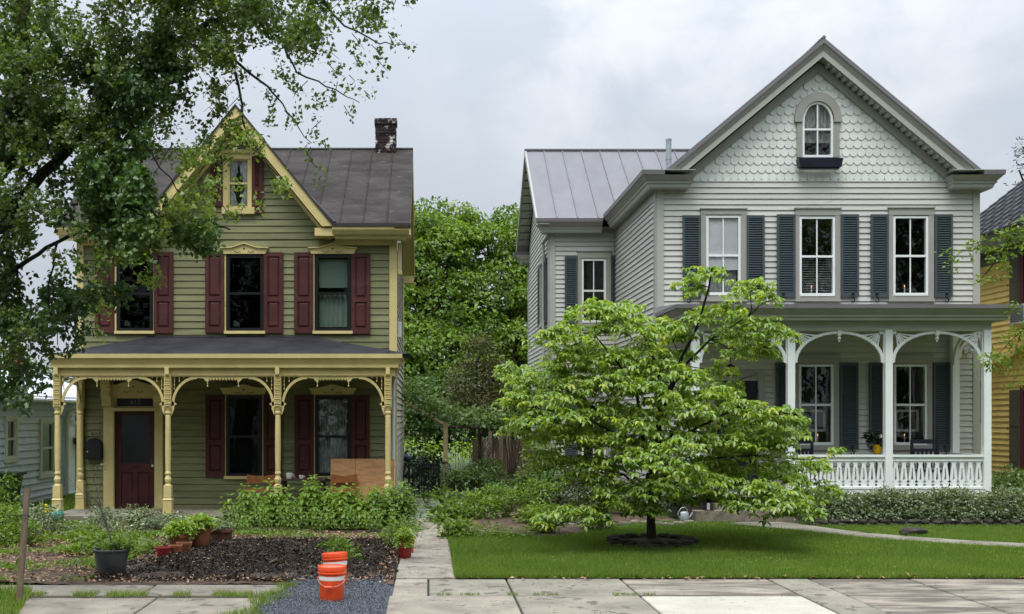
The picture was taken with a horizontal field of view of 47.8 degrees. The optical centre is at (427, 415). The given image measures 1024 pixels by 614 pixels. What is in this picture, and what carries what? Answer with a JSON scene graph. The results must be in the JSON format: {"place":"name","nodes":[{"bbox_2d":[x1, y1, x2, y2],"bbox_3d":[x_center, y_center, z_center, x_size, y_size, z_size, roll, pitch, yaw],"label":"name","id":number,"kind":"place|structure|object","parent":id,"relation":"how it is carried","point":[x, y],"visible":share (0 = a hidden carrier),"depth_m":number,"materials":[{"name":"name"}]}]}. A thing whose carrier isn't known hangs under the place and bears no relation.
{"place":"outdoors","nodes":[
{"label":"outdoors","id":0,"kind":"place"},
{"bbox_2d":[0,522,402,584],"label":"soil","id":1,"kind":"structure","parent":0,"point":[56,574],"depth_m":15.38,"materials":[{"name":"brown soil"}]},
{"bbox_2d":[16,488,30,603],"bbox_3d":[-4.356,1.438,12.407,0.167,1.325,0.116,0,0,0],"label":"wooden stake","id":2,"kind":"object","parent":1,"relation":"in","point":[25,516],"visible":0.92,"depth_m":12.38,"materials":[{"name":"brown wood"}]},
{"bbox_2d":[0,502,52,547],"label":"weedy clump","id":3,"kind":"object","parent":1,"relation":"on","point":[7,535],"visible":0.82,"depth_m":18.26,"materials":[{"name":"green plant"}]},
{"bbox_2d":[1,500,68,533],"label":"variegated shrub","id":4,"kind":"object","parent":1,"relation":"on","point":[37,511],"visible":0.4,"depth_m":20.12,"materials":[{"name":"green plant"}]},
{"bbox_2d":[0,493,97,527],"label":"side yard grass","id":5,"kind":"structure","parent":1,"relation":"on","point":[69,501],"depth_m":25.87,"materials":[{"name":"green plant"}]},
{"bbox_2d":[0,471,26,506],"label":"wheelie bin","id":6,"kind":"object","parent":5,"relation":"on","point":[17,476],"visible":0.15,"depth_m":23.95,"materials":[{"name":"green plastic"}]},
{"bbox_2d":[74,506,134,531],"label":"variegated shrub","id":7,"kind":"object","parent":1,"relation":"on","point":[111,526],"visible":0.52,"depth_m":20.18,"materials":[{"name":"green plant"}]},
{"bbox_2d":[75,462,136,576],"bbox_3d":[-4.164,1.324,14.792,0.814,1.452,0.520,0,0,-29],"label":"nursery pot","id":8,"kind":"object","parent":1,"relation":"on","point":[111,558],"visible":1,"depth_m":14.73,"materials":[{"name":"grey plastic"}]},
{"bbox_2d":[56,521,158,556],"bbox_3d":[-4.772,1.949,17.213,1.746,0.692,0.899,0,0,30],"label":"green perennial","id":9,"kind":"object","parent":1,"relation":"on","point":[84,544],"visible":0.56,"depth_m":17.35,"materials":[{"name":"green plant"}]},
{"bbox_2d":[112,503,168,530],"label":"variegated shrub","id":10,"kind":"object","parent":1,"relation":"on","point":[137,517],"visible":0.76,"depth_m":20.86,"materials":[{"name":"green plant"}]},
{"bbox_2d":[159,516,198,545],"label":"plant","id":11,"kind":"object","parent":1,"relation":"on","point":[178,531],"visible":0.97,"depth_m":17.20,"materials":[{"name":"green plant"}]},
{"bbox_2d":[0,526,396,581],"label":"ground cover","id":12,"kind":"object","parent":1,"relation":"on","point":[138,534],"visible":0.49,"depth_m":18.42,"materials":[{"name":"green plant"}]},
{"bbox_2d":[0,529,399,582],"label":"fallen leaves","id":13,"kind":"object","parent":1,"relation":"on","point":[133,578],"visible":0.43,"depth_m":15.53,"materials":[{"name":"brown plant"}]},
{"bbox_2d":[210,519,235,540],"bbox_3d":[-3.358,1.847,18.508,0.517,0.405,0.491,0,0,-26],"label":"brown trough","id":14,"kind":"object","parent":1,"relation":"on","point":[220,532],"visible":0.59,"depth_m":18.37,"materials":[{"name":"ceramic"}]},
{"bbox_2d":[84,535,399,581],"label":"mulch","id":15,"kind":"object","parent":1,"relation":"on","point":[155,574],"visible":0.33,"depth_m":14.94,"materials":[{"name":"brown wood"}]},
{"bbox_2d":[183,512,219,546],"bbox_3d":[-3.486,1.754,17.614,0.564,0.593,0.625,0,0,42],"label":"tall terracotta pot","id":16,"kind":"object","parent":15,"relation":"on","point":[205,525],"visible":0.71,"depth_m":17.48,"materials":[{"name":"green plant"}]},
{"bbox_2d":[231,485,254,527],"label":"tall perennial","id":17,"kind":"object","parent":1,"relation":"on","point":[244,508],"visible":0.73,"depth_m":20.86,"materials":[{"name":"green plant"}]},
{"bbox_2d":[248,478,281,526],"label":"tall perennial","id":18,"kind":"object","parent":1,"relation":"on","point":[272,500],"visible":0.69,"depth_m":21.01,"materials":[{"name":"green plant"}]},
{"bbox_2d":[252,500,285,529],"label":"tall perennial","id":19,"kind":"object","parent":1,"relation":"on","point":[260,517],"visible":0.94,"depth_m":20.24,"materials":[{"name":"green plant"}]},
{"bbox_2d":[274,501,302,530],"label":"tall perennial","id":20,"kind":"object","parent":1,"relation":"on","point":[286,521],"visible":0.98,"depth_m":20.21,"materials":[{"name":"green plant"}]},
{"bbox_2d":[275,484,309,526],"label":"tall perennial","id":21,"kind":"object","parent":1,"relation":"on","point":[282,496],"visible":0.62,"depth_m":20.95,"materials":[{"name":"green plant"}]},
{"bbox_2d":[298,474,318,525],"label":"tall perennial","id":22,"kind":"object","parent":1,"relation":"on","point":[307,502],"visible":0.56,"depth_m":21.04,"materials":[{"name":"green plant"}]},
{"bbox_2d":[306,478,333,528],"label":"tall perennial","id":23,"kind":"object","parent":1,"relation":"on","point":[319,498],"visible":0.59,"depth_m":21.01,"materials":[{"name":"green plant"}]},
{"bbox_2d":[316,536,362,561],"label":"bucket seedling","id":24,"kind":"object","parent":1,"relation":"on","point":[345,546],"visible":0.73,"depth_m":15.84,"materials":[{"name":"green plant"}]},
{"bbox_2d":[328,487,359,528],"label":"tall perennial","id":25,"kind":"object","parent":1,"relation":"on","point":[337,509],"visible":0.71,"depth_m":20.93,"materials":[{"name":"green plant"}]},
{"bbox_2d":[349,484,385,528],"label":"tall perennial","id":26,"kind":"object","parent":1,"relation":"on","point":[374,502],"visible":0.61,"depth_m":20.90,"materials":[{"name":"green plant"}]},
{"bbox_2d":[364,501,398,532],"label":"tall perennial","id":27,"kind":"object","parent":1,"relation":"on","point":[378,524],"visible":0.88,"depth_m":20.26,"materials":[{"name":"green plant"}]},
{"bbox_2d":[374,481,412,525],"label":"tall perennial","id":28,"kind":"object","parent":1,"relation":"on","point":[400,513],"visible":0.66,"depth_m":20.93,"materials":[{"name":"green plant"}]},
{"bbox_2d":[366,481,429,530],"bbox_3d":[-0.475,1.742,20.876,1.036,1.097,1.306,0,0,-32],"label":"greyish shrub","id":29,"kind":"object","parent":1,"relation":"on","point":[414,505],"visible":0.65,"depth_m":20.92,"materials":[{"name":"green plant"}]},
{"bbox_2d":[378,515,424,549],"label":"feathery plant","id":30,"kind":"object","parent":1,"relation":"on","point":[392,536],"visible":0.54,"depth_m":17.81,"materials":[{"name":"green plant"}]},
{"bbox_2d":[395,498,455,580],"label":"path","id":31,"kind":"structure","parent":0,"point":[437,556],"depth_m":16.49,"materials":[{"name":"concrete"}]},
{"bbox_2d":[392,525,416,558],"bbox_3d":[-0.329,1.807,16.571,0.379,0.487,0.421,0,0,0],"label":"red path pot","id":32,"kind":"object","parent":31,"relation":"on","point":[406,548],"visible":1,"depth_m":16.50,"materials":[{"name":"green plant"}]},
{"bbox_2d":[408,464,440,500],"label":"iron gate","id":33,"kind":"structure","parent":31,"relation":"on","point":[423,468],"depth_m":27.79,"materials":[{"name":"black metal"}]},
{"bbox_2d":[0,579,1023,613],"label":"pavement","id":34,"kind":"structure","parent":0,"point":[412,596],"depth_m":13.00,"materials":[{"name":"concrete"}]},
{"bbox_2d":[0,580,33,613],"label":"corner weeds","id":35,"kind":"object","parent":34,"relation":"on","point":[14,605],"visible":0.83,"depth_m":12.39,"materials":[{"name":"green plant"}]},
{"bbox_2d":[2,587,279,596],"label":"verge grass","id":36,"kind":"structure","parent":34,"relation":"on","point":[34,593],"depth_m":13.06,"materials":[{"name":"green plant"}]},
{"bbox_2d":[251,573,394,613],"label":"gravel","id":37,"kind":"structure","parent":34,"relation":"on","point":[391,587],"depth_m":12.64,"materials":[{"name":"grey gravel"}]},
{"bbox_2d":[210,579,300,613],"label":"grass","id":38,"kind":"structure","parent":37,"relation":"on","point":[258,600],"depth_m":12.64,"materials":[{"name":"green plant"}]},
{"bbox_2d":[317,564,345,601],"bbox_3d":[-1.059,1.843,12.705,0.322,0.375,0.333,0,0,0],"label":"orange bucket","id":39,"kind":"object","parent":37,"relation":"on","point":[331,578],"visible":1,"depth_m":12.59,"materials":[{"name":"plastic"}]},
{"bbox_2d":[322,552,347,583],"bbox_3d":[-1.119,1.843,13.930,0.316,0.375,0.316,-4,-3,0],"label":"orange bucket","id":40,"kind":"object","parent":37,"relation":"on","point":[335,557],"visible":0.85,"depth_m":13.81,"materials":[{"name":"plastic"}]},
{"bbox_2d":[0,0,1023,418],"label":"sky","id":41,"kind":"structure","parent":0,"point":[484,83],"materials":[{"name":"white"}]},
{"bbox_2d":[63,419,1023,580],"bbox_3d":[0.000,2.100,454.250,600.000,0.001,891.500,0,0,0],"label":"ground","id":42,"kind":"structure","parent":0,"point":[453,463],"depth_m":23.79,"materials":[{"name":"green plant"}]},
{"bbox_2d":[0,370,76,504],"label":"neighbour house","id":43,"kind":"structure","parent":42,"relation":"on","point":[27,444],"depth_m":27.47,"materials":[{"name":"blue"}]},
{"bbox_2d":[3,416,18,462],"bbox_3d":[-9.270,0.521,25.555,0.100,1.031,0.816,0,0,0],"label":"window","id":44,"kind":"structure","parent":43,"relation":"in","point":[11,422],"depth_m":25.62,"materials":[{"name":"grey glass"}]},
{"bbox_2d":[37,419,54,478],"bbox_3d":[-9.270,0.792,27.994,0.100,1.417,1.138,0,0,0],"label":"window","id":45,"kind":"structure","parent":43,"relation":"in","point":[47,426],"depth_m":28.04,"materials":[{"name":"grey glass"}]},
{"bbox_2d":[69,421,76,489],"bbox_3d":[-9.280,1.024,29.964,0.100,1.798,0.964,0,0,0],"label":"side door","id":46,"kind":"structure","parent":43,"relation":"in","point":[72,424],"depth_m":30.06,"materials":[{"name":"white paint"}]},
{"bbox_2d":[0,0,417,418],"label":"street tree","id":47,"kind":"object","parent":42,"relation":"on","point":[29,114],"visible":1,"depth_m":12.64,"materials":[{"name":"green plant"}]},
{"bbox_2d":[45,104,414,522],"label":"green house","id":48,"kind":"structure","parent":42,"relation":"on","point":[271,342],"depth_m":23.96,"materials":[{"name":"paint"}]},
{"bbox_2d":[85,438,102,458],"bbox_3d":[-6.925,0.680,23.879,0.330,0.440,0.162,0,0,0],"label":"mailbox","id":49,"kind":"object","parent":48,"relation":"attached to","point":[93,448],"visible":1,"depth_m":23.82,"materials":[{"name":"black metal"}]},
{"bbox_2d":[95,248,172,333],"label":"window","id":50,"kind":"structure","parent":48,"relation":"in","point":[151,312],"depth_m":23.95,"materials":[{"name":"yellow paint"}]},
{"bbox_2d":[115,397,152,406],"bbox_3d":[-6.100,-0.285,24.010,0.840,0.210,0.080,0,0,0],"label":"transom window","id":51,"kind":"structure","parent":48,"relation":"in","point":[119,401],"depth_m":24.01,"materials":[{"name":"black glass"}]},
{"bbox_2d":[116,407,153,508],"bbox_3d":[-6.100,0.795,24.285,1.440,2.370,0.590,0,0,0],"label":"front door","id":52,"kind":"structure","parent":48,"relation":"in","point":[134,429],"depth_m":24.03,"materials":[{"name":"red paint"}]},
{"bbox_2d":[211,149,262,213],"bbox_3d":[-3.970,-4.870,24.210,1.080,1.340,0.640,0,0,0],"label":"attic window","id":53,"kind":"structure","parent":48,"relation":"in","point":[245,164],"depth_m":23.94,"materials":[{"name":"yellow paint"}]},
{"bbox_2d":[205,243,282,333],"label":"window","id":54,"kind":"structure","parent":48,"relation":"in","point":[244,289],"depth_m":23.94,"materials":[{"name":"yellow paint"}]},
{"bbox_2d":[206,384,281,478],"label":"window","id":55,"kind":"structure","parent":48,"relation":"in","point":[240,430],"depth_m":23.95,"materials":[{"name":"black glass"}]},
{"bbox_2d":[244,475,274,506],"bbox_3d":[-3.378,1.560,23.100,0.564,0.740,0.444,0,0,0],"label":"wooden chair","id":56,"kind":"object","parent":48,"relation":"on","point":[253,479],"visible":0.59,"depth_m":23.28,"materials":[{"name":"orange wood"}]},
{"bbox_2d":[294,243,369,333],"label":"window","id":57,"kind":"structure","parent":48,"relation":"in","point":[341,277],"depth_m":23.94,"materials":[{"name":"yellow paint"}]},
{"bbox_2d":[295,384,369,478],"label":"window","id":58,"kind":"structure","parent":48,"relation":"in","point":[327,428],"depth_m":23.94,"materials":[{"name":"yellow paint"}]},
{"bbox_2d":[330,459,393,506],"bbox_3d":[-1.319,1.400,23.230,1.286,1.060,0.180,0,0,0],"label":"plywood sheet","id":59,"kind":"object","parent":48,"relation":"on","point":[370,472],"visible":0.54,"depth_m":23.26,"materials":[{"name":"brown wood"}]},
{"bbox_2d":[392,373,398,490],"bbox_3d":[-0.682,0.527,23.917,0.167,2.846,0.113,0,0,0],"label":"downspout","id":60,"kind":"object","parent":48,"relation":"on","point":[393,416],"visible":0.67,"depth_m":23.87,"materials":[{"name":"grey metal"}]},
{"bbox_2d":[403,447,455,495],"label":"shaded hedge","id":61,"kind":"object","parent":42,"relation":"on","point":[414,458],"visible":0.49,"depth_m":30.52,"materials":[{"name":"green plant"}]},
{"bbox_2d":[402,195,489,470],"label":"background tree","id":62,"kind":"object","parent":42,"relation":"on","point":[427,341],"visible":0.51,"depth_m":43.16,"materials":[{"name":"green plant"}]},
{"bbox_2d":[404,434,494,478],"bbox_3d":[0.822,1.322,35.935,3.438,1.500,1.792,0,0,0],"label":"shrub","id":63,"kind":"object","parent":42,"relation":"on","point":[441,443],"visible":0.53,"depth_m":35.98,"materials":[{"name":"green plant"}]},
{"bbox_2d":[405,401,509,494],"bbox_3d":[1.290,0.833,30.109,1.911,2.435,3.707,0,0,39],"label":"garden arbour","id":64,"kind":"object","parent":42,"relation":"on","point":[446,426],"visible":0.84,"depth_m":29.20,"materials":[{"name":"beige paint"}]},
{"bbox_2d":[401,374,511,497],"bbox_3d":[0.724,0.496,29.230,3.562,3.153,1.571,0,0,-10],"label":"arbour vine","id":65,"kind":"object","parent":64,"relation":"on","point":[481,418],"visible":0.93,"depth_m":29.07,"materials":[{"name":"green plant"}]},
{"bbox_2d":[404,366,523,477],"bbox_3d":[0.392,0.263,40.195,7.044,3.977,5.583,0,0,0],"label":"shaded tree","id":66,"kind":"object","parent":42,"relation":"on","point":[427,430],"visible":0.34,"depth_m":39.20,"materials":[{"name":"green plant"}]},
{"bbox_2d":[436,330,531,465],"bbox_3d":[1.698,-0.481,32.982,2.964,4.044,2.224,0,0,0],"label":"bronze shrub","id":67,"kind":"object","parent":42,"relation":"on","point":[485,387],"visible":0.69,"depth_m":32.86,"materials":[{"name":"green plant"}]},
{"bbox_2d":[443,203,527,438],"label":"background tree","id":68,"kind":"object","parent":42,"relation":"on","point":[510,316],"visible":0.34,"depth_m":43.91,"materials":[{"name":"green plant"}]},
{"bbox_2d":[469,434,524,478],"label":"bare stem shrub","id":69,"kind":"object","parent":42,"relation":"on","point":[511,471],"visible":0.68,"depth_m":29.50,"materials":[{"name":"brown plant"}]},
{"bbox_2d":[472,438,534,484],"bbox_3d":[2.874,1.333,33.015,3.190,1.433,0.030,0,0,0],"label":"board fence","id":70,"kind":"object","parent":42,"relation":"on","point":[474,441],"visible":0.15,"depth_m":33.00,"materials":[{"name":"brown wood"}]},
{"bbox_2d":[441,497,674,536],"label":"flower bed soil","id":71,"kind":"structure","parent":42,"relation":"on","point":[505,521],"depth_m":21.95,"materials":[{"name":"soil"}]},
{"bbox_2d":[419,491,475,521],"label":"bed plant","id":72,"kind":"object","parent":71,"relation":"on","point":[444,505],"visible":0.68,"depth_m":22.27,"materials":[{"name":"green plant"}]},
{"bbox_2d":[427,507,485,537],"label":"bed plant","id":73,"kind":"object","parent":71,"relation":"on","point":[447,525],"visible":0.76,"depth_m":19.35,"materials":[{"name":"green plant"}]},
{"bbox_2d":[438,465,516,498],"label":"bed plant","id":74,"kind":"object","parent":71,"relation":"on","point":[458,474],"visible":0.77,"depth_m":26.32,"materials":[{"name":"green plant"}]},
{"bbox_2d":[449,487,509,518],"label":"bed plant","id":75,"kind":"object","parent":71,"relation":"on","point":[475,502],"visible":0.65,"depth_m":22.68,"materials":[{"name":"green plant"}]},
{"bbox_2d":[443,517,550,538],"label":"bed plant","id":76,"kind":"object","parent":71,"relation":"on","point":[492,531],"visible":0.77,"depth_m":19.24,"materials":[{"name":"green plant"}]},
{"bbox_2d":[477,477,556,517],"bbox_3d":[1.788,1.672,22.871,1.673,0.981,1.318,0,0,0],"label":"bed plant","id":77,"kind":"object","parent":71,"relation":"on","point":[528,498],"visible":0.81,"depth_m":22.77,"materials":[{"name":"green plant"}]},
{"bbox_2d":[508,499,555,522],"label":"bed plant","id":78,"kind":"object","parent":71,"relation":"on","point":[535,504],"visible":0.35,"depth_m":21.56,"materials":[{"name":"green plant"}]},
{"bbox_2d":[512,441,572,502],"bbox_3d":[2.642,1.252,26.483,1.223,1.642,1.594,0,0,37],"label":"bed plant","id":79,"kind":"object","parent":71,"relation":"on","point":[536,470],"visible":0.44,"depth_m":26.39,"materials":[{"name":"green plant"}]},
{"bbox_2d":[524,469,681,515],"bbox_3d":[3.618,1.570,23.569,3.356,1.010,1.433,0,0,0],"label":"bed plant","id":80,"kind":"object","parent":71,"relation":"on","point":[583,491],"visible":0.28,"depth_m":23.41,"materials":[{"name":"green plant"}]},
{"bbox_2d":[692,502,797,522],"bbox_3d":[6.082,1.895,22.315,1.948,0.410,0.730,0,0,0],"label":"stone step","id":81,"kind":"object","parent":42,"relation":"on","point":[716,514],"visible":0.36,"depth_m":21.95,"materials":[{"name":"grey stone"}]},
{"bbox_2d":[512,35,1021,521],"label":"grey house","id":82,"kind":"structure","parent":42,"relation":"on","point":[886,315],"depth_m":23.97,"materials":[{"name":"grey wood"}]},
{"bbox_2d":[537,254,546,327],"bbox_3d":[3.050,-3.285,30.500,0.120,1.830,2.000,0,0,0],"label":"side window","id":83,"kind":"structure","parent":82,"relation":"in","point":[539,270],"depth_m":31.00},
{"bbox_2d":[565,250,615,325],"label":"window","id":84,"kind":"structure","parent":82,"relation":"in","point":[596,277],"depth_m":29.14,"materials":[{"name":"white paint"}]},
{"bbox_2d":[565,396,615,474],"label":"window","id":85,"kind":"structure","parent":82,"relation":"in","point":[571,451],"depth_m":29.14,"materials":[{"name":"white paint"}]},
{"bbox_2d":[683,208,764,302],"bbox_3d":[6.150,-3.330,23.993,1.700,1.984,0.211,0,0,0],"label":"window","id":86,"kind":"structure","parent":82,"relation":"in","point":[731,238],"depth_m":23.95,"materials":[{"name":"white paint"}]},
{"bbox_2d":[717,381,757,488],"bbox_3d":[6.445,0.370,24.230,1.470,2.300,0.500,0,0,0],"label":"front door","id":87,"kind":"structure","parent":82,"relation":"in","point":[751,390],"depth_m":24.03,"materials":[{"name":"blue paint"}]},
{"bbox_2d":[776,355,858,454],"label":"window","id":88,"kind":"structure","parent":82,"relation":"in","point":[816,376],"depth_m":23.95,"materials":[{"name":"white paint"}]},
{"bbox_2d":[777,207,858,302],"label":"window","id":89,"kind":"structure","parent":82,"relation":"in","point":[818,247],"depth_m":23.94,"materials":[{"name":"white paint"}]},
{"bbox_2d":[794,92,842,157],"bbox_3d":[8.110,-6.055,24.215,1.240,1.350,0.630,0,0,0],"label":"attic window","id":90,"kind":"structure","parent":82,"relation":"in","point":[817,117],"depth_m":23.94,"materials":[{"name":"white paint"}]},
{"bbox_2d":[796,158,842,169],"bbox_3d":[8.100,-5.210,23.800,0.920,0.208,0.200,0,0,0],"label":"window box","id":91,"kind":"object","parent":82,"relation":"attached to","point":[819,163],"visible":1,"depth_m":23.72,"materials":[{"name":"blue paint"}]},
{"bbox_2d":[871,462,882,485],"bbox_3d":[8.980,1.150,23.000,0.340,0.742,0.331,0,0,0],"label":"plant stand","id":92,"kind":"object","parent":82,"relation":"on","point":[876,472],"visible":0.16,"depth_m":22.89,"materials":[{"name":"white wood"}]},
{"bbox_2d":[861,429,882,454],"bbox_3d":[8.965,0.523,23.020,0.584,0.512,0.546,0,0,0],"label":"yellow pot","id":93,"kind":"object","parent":92,"relation":"on","point":[877,446],"visible":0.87,"depth_m":22.95,"materials":[{"name":"ceramic"}]},
{"bbox_2d":[869,355,950,454],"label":"window","id":94,"kind":"structure","parent":82,"relation":"in","point":[921,385],"depth_m":23.95,"materials":[{"name":"black glass"}]},
{"bbox_2d":[870,207,952,302],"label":"window","id":95,"kind":"structure","parent":82,"relation":"in","point":[904,267],"depth_m":23.94,"materials":[{"name":"white paint"}]},
{"bbox_2d":[910,439,949,485],"bbox_3d":[10.120,0.998,23.200,0.590,1.044,0.550,0,0,0],"label":"porch armchair","id":96,"kind":"object","parent":82,"relation":"on","point":[923,441],"visible":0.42,"depth_m":23.44,"materials":[{"name":"blue paint"}]},
{"bbox_2d":[991,463,1023,515],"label":"corner shrub","id":97,"kind":"object","parent":42,"relation":"on","point":[1006,481],"visible":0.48,"depth_m":23.25,"materials":[{"name":"green plant"}]},
{"bbox_2d":[447,518,1023,577],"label":"lawn","id":98,"kind":"structure","parent":0,"point":[807,523],"depth_m":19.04,"materials":[{"name":"green plant"}]},
{"bbox_2d":[606,533,699,548],"bbox_3d":[3.582,1.983,18.264,1.491,0.136,1.352,0,0,0],"label":"stone ring","id":99,"kind":"object","parent":98,"relation":"on","point":[660,540],"visible":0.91,"depth_m":18.06,"materials":[{"name":"stone"}]},
{"bbox_2d":[491,266,846,538],"bbox_3d":[3.990,-0.159,18.320,6.025,4.524,4.426,0,0,0],"label":"lawn tree","id":100,"kind":"object","parent":98,"relation":"on","point":[698,475],"visible":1,"depth_m":17.73,"materials":[{"name":"green plant"}]},
{"bbox_2d":[459,528,1023,574],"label":"lawn clover","id":101,"kind":"object","parent":98,"relation":"on","point":[774,551],"visible":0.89,"depth_m":16.95,"materials":[{"name":"green plant"}]},
{"bbox_2d":[792,483,1023,523],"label":"variegated hedge","id":102,"kind":"object","parent":98,"relation":"on","point":[949,507],"visible":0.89,"depth_m":21.47,"materials":[{"name":"green plant"}]},
{"bbox_2d":[809,519,1023,526],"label":"hedge edging","id":103,"kind":"object","parent":98,"relation":"on","point":[846,522],"visible":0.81,"depth_m":21.22,"materials":[{"name":"stone"}]},
{"bbox_2d":[732,522,1023,547],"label":"lawn walk","id":104,"kind":"structure","parent":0,"point":[787,525],"depth_m":19.60,"materials":[{"name":"grey concrete"}]},
{"bbox_2d":[932,215,1023,390],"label":"tree branches","id":105,"kind":"object","parent":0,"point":[1009,242],"visible":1,"depth_m":15.19,"materials":[{"name":"green plant"}]},
{"bbox_2d":[980,180,1023,507],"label":"yellow house","id":106,"kind":"structure","parent":0,"point":[1007,427],"depth_m":25.90,"materials":[{"name":"yellow wood"}]},
{"bbox_2d":[1007,246,1023,303],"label":"window","id":107,"kind":"structure","parent":106,"relation":"in","point":[1016,284],"depth_m":25.22,"materials":[{"name":"red wood"}]},
{"bbox_2d":[1007,385,1023,469],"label":"window","id":108,"kind":"structure","parent":106,"relation":"in","point":[1016,397],"depth_m":25.22,"materials":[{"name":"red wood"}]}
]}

